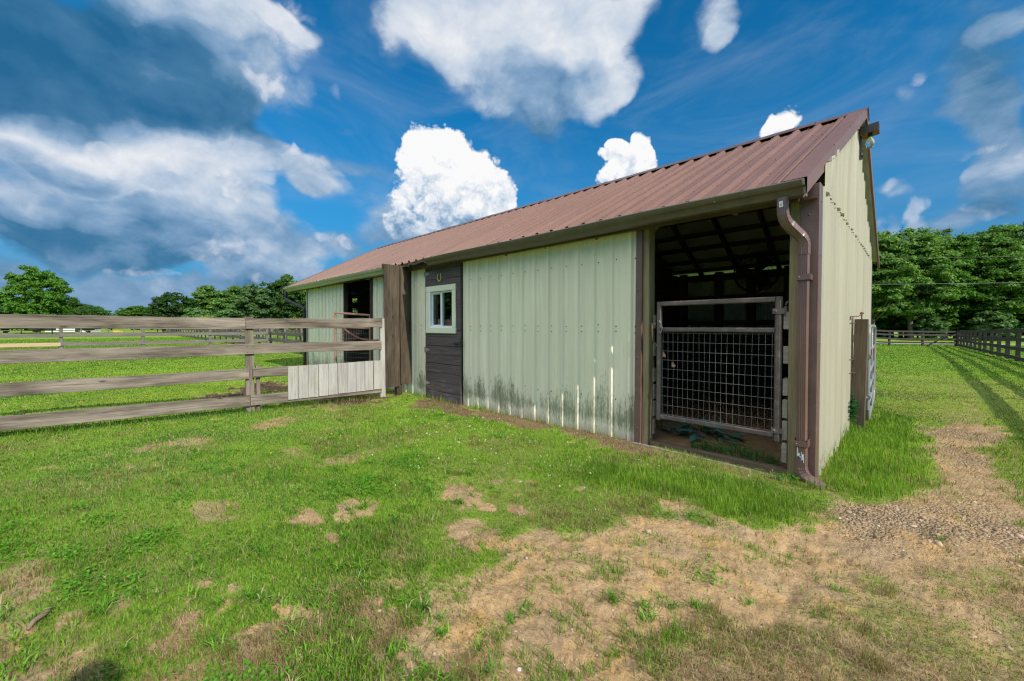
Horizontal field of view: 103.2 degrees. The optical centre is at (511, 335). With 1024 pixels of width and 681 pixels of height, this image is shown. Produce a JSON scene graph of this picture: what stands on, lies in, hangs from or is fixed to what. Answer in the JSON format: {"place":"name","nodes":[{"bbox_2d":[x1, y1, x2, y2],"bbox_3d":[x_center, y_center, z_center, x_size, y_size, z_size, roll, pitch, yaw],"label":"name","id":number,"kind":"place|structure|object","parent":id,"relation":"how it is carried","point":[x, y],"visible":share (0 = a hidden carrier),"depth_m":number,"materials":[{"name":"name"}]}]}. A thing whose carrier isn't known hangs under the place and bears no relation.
{"place":"outdoors","nodes":[
{"label":"outdoors","id":0,"kind":"place"},
{"bbox_2d":[12,391,859,490],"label":"tall grass","id":1,"kind":"structure","parent":0,"point":[539,420],"depth_m":4.67,"materials":[{"name":"green plant"}]},
{"bbox_2d":[0,329,1023,680],"bbox_3d":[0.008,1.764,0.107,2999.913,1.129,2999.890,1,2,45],"label":"ground","id":2,"kind":"structure","parent":0,"point":[846,547],"depth_m":2.33,"materials":[{"name":"soil"}]},
{"bbox_2d":[0,297,28,332],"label":"dark tree","id":3,"kind":"object","parent":2,"relation":"on","point":[2,308],"visible":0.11,"depth_m":73.72,"materials":[{"name":"green plant"}]},
{"bbox_2d":[0,265,77,333],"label":"broad tree","id":4,"kind":"object","parent":2,"relation":"on","point":[35,280],"visible":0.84,"depth_m":58.47,"materials":[{"name":"green plant"}]},
{"bbox_2d":[26,605,53,630],"bbox_3d":[-2.005,1.199,1.726,0.022,0.028,0.122,0,1,-10],"label":"fallen stick","id":5,"kind":"object","parent":2,"relation":"on","point":[36,619],"visible":0.96,"depth_m":1.71,"materials":[{"name":"beige wood"}]},
{"bbox_2d":[45,329,100,331],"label":"white shed","id":6,"kind":"structure","parent":2,"relation":"on","point":[73,331],"depth_m":94.99,"materials":[{"name":"paint"}]},
{"bbox_2d":[64,300,92,314],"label":"tree","id":7,"kind":"object","parent":2,"relation":"on","point":[72,304],"visible":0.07,"depth_m":130.16,"materials":[{"name":"green plant"}]},
{"bbox_2d":[67,306,107,331],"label":"dark tree","id":8,"kind":"object","parent":2,"relation":"on","point":[78,310],"visible":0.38,"depth_m":76.53,"materials":[{"name":"green plant"}]},
{"bbox_2d":[69,305,111,315],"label":"tree","id":9,"kind":"object","parent":2,"relation":"on","point":[101,309],"visible":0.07,"depth_m":135.07,"materials":[{"name":"green plant"}]},
{"bbox_2d":[111,306,154,329],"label":"tree","id":10,"kind":"object","parent":2,"relation":"on","point":[132,311],"visible":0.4,"depth_m":132.68,"materials":[{"name":"green plant"}]},
{"bbox_2d":[0,329,268,348],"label":"board fence","id":11,"kind":"object","parent":2,"relation":"on","point":[142,334],"visible":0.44,"depth_m":17.22,"materials":[{"name":"grey wood"}]},
{"bbox_2d":[3,364,284,405],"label":"buttercups","id":12,"kind":"object","parent":2,"relation":"on","point":[119,394],"visible":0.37,"depth_m":7.04,"materials":[{"name":"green plant"}]},
{"bbox_2d":[0,328,290,333],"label":"board fence","id":13,"kind":"object","parent":2,"relation":"on","point":[52,330],"visible":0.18,"depth_m":66.78,"materials":[{"name":"grey wood"}]},
{"bbox_2d":[143,292,202,332],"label":"dark round tree","id":14,"kind":"object","parent":2,"relation":"on","point":[163,309],"visible":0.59,"depth_m":68.07,"materials":[{"name":"green plant"}]},
{"bbox_2d":[0,314,385,430],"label":"board fence","id":15,"kind":"object","parent":2,"relation":"on","point":[345,379],"visible":0.98,"depth_m":5.44,"materials":[{"name":"grey wood"}]},
{"bbox_2d":[181,307,212,331],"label":"pale bush","id":16,"kind":"object","parent":2,"relation":"on","point":[196,312],"visible":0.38,"depth_m":65.11,"materials":[{"name":"green plant"}]},
{"bbox_2d":[190,285,219,312],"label":"leafy tree","id":17,"kind":"object","parent":2,"relation":"on","point":[205,295],"visible":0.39,"depth_m":77.87,"materials":[{"name":"green plant"}]},
{"bbox_2d":[212,309,238,329],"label":"pale bush","id":18,"kind":"object","parent":2,"relation":"on","point":[223,314],"visible":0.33,"depth_m":62.10,"materials":[{"name":"green plant"}]},
{"bbox_2d":[207,285,244,313],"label":"leafy tree","id":19,"kind":"object","parent":2,"relation":"on","point":[225,299],"visible":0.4,"depth_m":75.51,"materials":[{"name":"green plant"}]},
{"bbox_2d":[211,307,240,316],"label":"dark bush","id":20,"kind":"object","parent":2,"relation":"on","point":[223,309],"visible":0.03,"depth_m":65.75,"materials":[{"name":"green plant"}]},
{"bbox_2d":[162,328,302,353],"bbox_3d":[-35.271,-0.315,44.678,0.170,1.582,79.161,-1,2,-44],"label":"board fence","id":21,"kind":"object","parent":2,"relation":"on","point":[271,333],"visible":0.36,"depth_m":25.98,"materials":[{"name":"grey wood"}]},
{"bbox_2d":[200,328,298,340],"bbox_3d":[-33.664,-0.408,49.138,0.167,1.576,75.139,-1,2,-44],"label":"board fence","id":22,"kind":"object","parent":2,"relation":"on","point":[287,330],"visible":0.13,"depth_m":35.10,"materials":[{"name":"wood"}]},
{"bbox_2d":[229,283,278,317],"bbox_3d":[-39.383,-3.865,61.800,6.044,8.230,6.824,-1,2,-45],"label":"pale tree","id":23,"kind":"object","parent":2,"relation":"on","point":[251,302],"visible":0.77,"depth_m":60.73,"materials":[{"name":"green plant"}]},
{"bbox_2d":[259,279,305,329],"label":"dark tree","id":24,"kind":"object","parent":2,"relation":"on","point":[276,290],"visible":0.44,"depth_m":72.35,"materials":[{"name":"green plant"}]},
{"bbox_2d":[272,273,294,308],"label":"tall tree","id":25,"kind":"object","parent":2,"relation":"on","point":[287,278],"visible":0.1,"depth_m":108.13,"materials":[{"name":"green plant"}]},
{"bbox_2d":[278,280,305,332],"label":"leafy tree","id":26,"kind":"object","parent":2,"relation":"on","point":[290,283],"visible":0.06,"depth_m":75.68,"materials":[{"name":"green plant"}]},
{"bbox_2d":[212,416,485,505],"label":"yellow flowers","id":27,"kind":"object","parent":2,"relation":"on","point":[347,446],"visible":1,"depth_m":4.15,"materials":[{"name":"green plant"}]},
{"bbox_2d":[353,298,356,312],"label":"leafy tree","id":28,"kind":"object","parent":2,"relation":"on","point":[355,309],"visible":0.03,"depth_m":73.59,"materials":[{"name":"green plant"}]},
{"bbox_2d":[0,403,949,680],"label":"crabgrass","id":29,"kind":"object","parent":2,"relation":"on","point":[392,651],"visible":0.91,"depth_m":1.79,"materials":[{"name":"green plant"}]},
{"bbox_2d":[0,396,1023,680],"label":"wiry grass","id":30,"kind":"structure","parent":2,"relation":"on","point":[432,670],"depth_m":1.67,"materials":[{"name":"green plant"}]},
{"bbox_2d":[0,394,1023,680],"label":"clover","id":31,"kind":"object","parent":2,"relation":"on","point":[134,578],"depth_m":2.35,"materials":[{"name":"green plant"}]},
{"bbox_2d":[282,107,879,487],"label":"horse barn","id":32,"kind":"structure","parent":2,"relation":"on","point":[546,308],"depth_m":5.30,"materials":[{"name":"beige metal"}]},
{"bbox_2d":[334,312,378,362],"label":"paddock gate","id":33,"kind":"structure","parent":32,"relation":"attached to","point":[335,340],"depth_m":8.77,"materials":[{"name":"metal"}]},
{"bbox_2d":[424,262,462,404],"bbox_3d":[-1.144,-0.064,6.713,1.028,2.360,0.138,1,2,45],"label":"door","id":34,"kind":"structure","parent":32,"relation":"in","point":[443,308],"depth_m":6.69,"materials":[{"name":"brown paint"}]},
{"bbox_2d":[651,296,788,441],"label":"stall gate","id":35,"kind":"structure","parent":32,"relation":"attached to","point":[776,431],"depth_m":3.66,"materials":[{"name":"metal"}]},
{"bbox_2d":[733,242,779,292],"bbox_3d":[4.473,-1.242,7.440,0.720,0.943,0.399,1,1,32],"label":"drum fan","id":36,"kind":"object","parent":32,"relation":"hanging from","point":[762,282],"visible":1,"depth_m":7.39},
{"bbox_2d":[859,121,879,159],"bbox_3d":[4.427,-2.406,5.052,0.208,0.385,0.170,1,2,45],"label":"barn lamp","id":37,"kind":"object","parent":32,"relation":"attached to","point":[868,131],"visible":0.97,"depth_m":5.02,"materials":[{"name":"brown metal"}]},
{"bbox_2d":[661,418,744,441],"bbox_3d":[2.128,1.054,4.591,0.869,0.228,0.638,1,2,45],"label":"broadleaf weed","id":38,"kind":"object","parent":2,"relation":"on","point":[694,436],"visible":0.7,"depth_m":4.47,"materials":[{"name":"green plant"}]},
{"bbox_2d":[688,439,781,465],"bbox_3d":[2.131,1.112,3.942,0.836,0.145,0.305,1,2,45],"label":"leafy weed","id":39,"kind":"object","parent":2,"relation":"on","point":[734,448],"visible":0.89,"depth_m":3.89,"materials":[{"name":"green plant"}]},
{"bbox_2d":[772,471,803,483],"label":"dandelion","id":40,"kind":"object","parent":2,"relation":"on","point":[778,477],"visible":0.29,"depth_m":3.26,"materials":[{"name":"green plant"}]},
{"bbox_2d":[850,312,868,428],"bbox_3d":[4.112,0.526,4.821,0.148,1.605,0.432,1,2,45],"label":"wooden gate post","id":41,"kind":"object","parent":2,"relation":"on","point":[860,358],"visible":0.88,"depth_m":4.87,"materials":[{"name":"brown wood"}]},
{"bbox_2d":[848,394,858,427],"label":"ivy","id":42,"kind":"object","parent":41,"relation":"attached to","point":[852,415],"visible":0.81,"depth_m":4.81,"materials":[{"name":"green plant"}]},
{"bbox_2d":[865,324,875,419],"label":"tube gate","id":43,"kind":"structure","parent":41,"relation":"attached to","point":[871,379],"depth_m":5.49,"materials":[{"name":"silver metal"}]},
{"bbox_2d":[875,313,887,332],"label":"understory bush","id":44,"kind":"object","parent":2,"relation":"on","point":[879,322],"visible":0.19,"depth_m":63.84,"materials":[{"name":"green plant"}]},
{"bbox_2d":[877,315,894,336],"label":"understory bush","id":45,"kind":"object","parent":2,"relation":"on","point":[888,323],"visible":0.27,"depth_m":65.22,"materials":[{"name":"green plant"}]},
{"bbox_2d":[880,248,895,337],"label":"forest tree","id":46,"kind":"object","parent":2,"relation":"on","point":[892,336],"visible":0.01,"depth_m":67.30,"materials":[{"name":"green plant"}]},
{"bbox_2d":[871,230,926,324],"bbox_3d":[53.806,-7.564,60.794,10.652,16.516,11.277,-1,2,-38],"label":"forest tree","id":47,"kind":"object","parent":2,"relation":"on","point":[895,284],"visible":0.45,"depth_m":57.93,"materials":[{"name":"green plant"}]},
{"bbox_2d":[889,311,939,333],"bbox_3d":[62.548,-1.880,63.372,5.973,5.992,6.071,-1,2,-43],"label":"understory bush","id":48,"kind":"object","parent":2,"relation":"on","point":[900,323],"visible":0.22,"depth_m":63.21,"materials":[{"name":"green plant"}]},
{"bbox_2d":[876,330,956,345],"bbox_3d":[28.728,0.144,35.622,20.855,2.061,0.248,0,1,0],"label":"board fence","id":49,"kind":"object","parent":2,"relation":"on","point":[922,338],"visible":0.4,"depth_m":35.62,"materials":[{"name":"brown wood"}]},
{"bbox_2d":[874,227,969,340],"bbox_3d":[60.445,-7.704,61.223,11.102,17.757,10.808,-1,1,-28],"label":"forest tree","id":50,"kind":"object","parent":2,"relation":"on","point":[935,265],"visible":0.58,"depth_m":58.95,"materials":[{"name":"green plant"}]},
{"bbox_2d":[903,315,952,337],"bbox_3d":[65.208,-1.288,63.726,5.324,4.689,5.239,0,1,-4],"label":"understory bush","id":51,"kind":"object","parent":2,"relation":"on","point":[943,318],"visible":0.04,"depth_m":61.97,"materials":[{"name":"green plant"}]},
{"bbox_2d":[909,316,951,340],"bbox_3d":[62.813,-0.925,60.873,4.209,3.972,4.696,-1,2,-36],"label":"sunny bush","id":52,"kind":"object","parent":2,"relation":"on","point":[933,323],"visible":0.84,"depth_m":60.08,"materials":[{"name":"green plant"}]},
{"bbox_2d":[936,311,961,336],"bbox_3d":[67.555,-1.728,64.992,5.525,5.680,5.437,0,1,15],"label":"understory bush","id":53,"kind":"object","parent":2,"relation":"on","point":[953,325],"visible":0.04,"depth_m":62.76,"materials":[{"name":"green plant"}]},
{"bbox_2d":[941,310,963,337],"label":"understory bush","id":54,"kind":"object","parent":2,"relation":"on","point":[960,317],"visible":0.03,"depth_m":64.18,"materials":[{"name":"green plant"}]},
{"bbox_2d":[930,228,978,309],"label":"forest tree","id":55,"kind":"object","parent":2,"relation":"on","point":[946,231],"visible":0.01,"depth_m":67.06,"materials":[{"name":"green plant"}]},
{"bbox_2d":[920,231,1008,340],"bbox_3d":[67.227,-7.298,63.357,10.754,16.939,11.107,0,1,5],"label":"forest tree","id":56,"kind":"object","parent":2,"relation":"on","point":[971,288],"visible":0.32,"depth_m":60.05,"materials":[{"name":"green plant"}]},
{"bbox_2d":[950,314,983,339],"bbox_3d":[72.526,-1.290,65.140,5.908,4.777,5.813,0,1,8],"label":"understory bush","id":57,"kind":"object","parent":2,"relation":"on","point":[965,326],"visible":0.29,"depth_m":63.82,"materials":[{"name":"green plant"}]},
{"bbox_2d":[956,223,1023,340],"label":"forest tree","id":58,"kind":"object","parent":2,"relation":"on","point":[1009,250],"visible":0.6,"depth_m":59.97,"materials":[{"name":"green plant"}]},
{"bbox_2d":[956,329,1023,361],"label":"board fence","id":59,"kind":"object","parent":2,"relation":"on","point":[1007,347],"visible":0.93,"depth_m":20.63,"materials":[{"name":"black wood"}]},
{"bbox_2d":[967,310,1018,340],"bbox_3d":[70.923,-1.277,59.751,5.218,4.965,4.677,0,1,-12],"label":"sunny bush","id":60,"kind":"object","parent":2,"relation":"on","point":[994,320],"visible":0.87,"depth_m":59.30,"materials":[{"name":"green plant"}]},
{"bbox_2d":[980,230,1010,339],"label":"forest tree","id":61,"kind":"object","parent":2,"relation":"on","point":[1006,234],"visible":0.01,"depth_m":66.81,"materials":[{"name":"green plant"}]},
{"bbox_2d":[991,223,1023,235],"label":"forest tree","id":62,"kind":"object","parent":2,"relation":"on","point":[1018,233],"depth_m":67.79,"materials":[{"name":"green plant"}]},
{"bbox_2d":[995,221,1023,313],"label":"forest tree","id":63,"kind":"object","parent":2,"relation":"on","point":[1021,236],"visible":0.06,"depth_m":63.04,"materials":[{"name":"green plant"}]},
{"bbox_2d":[1005,314,1023,336],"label":"understory bush","id":64,"kind":"object","parent":2,"relation":"on","point":[1020,325],"visible":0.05,"depth_m":62.62,"materials":[{"name":"green plant"}]},
{"bbox_2d":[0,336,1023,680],"bbox_3d":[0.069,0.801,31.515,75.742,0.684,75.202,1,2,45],"label":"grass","id":65,"kind":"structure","parent":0,"point":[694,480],"depth_m":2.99,"materials":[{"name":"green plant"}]},
{"bbox_2d":[0,378,1023,680],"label":"dead grass","id":66,"kind":"structure","parent":0,"point":[692,666],"depth_m":1.68,"materials":[{"name":"beige plant"}]},
{"bbox_2d":[0,0,1023,314],"label":"sky","id":67,"kind":"structure","parent":0,"point":[149,149],"materials":[{"name":"blue"}]},
{"bbox_2d":[164,406,1023,680],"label":"gravel","id":68,"kind":"structure","parent":0,"point":[851,522],"depth_m":2.38,"materials":[{"name":"beige gravel"}]},
{"bbox_2d":[876,342,1023,344],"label":"road","id":69,"kind":"structure","parent":0,"point":[920,343],"depth_m":41.60,"materials":[{"name":"grey asphalt"}]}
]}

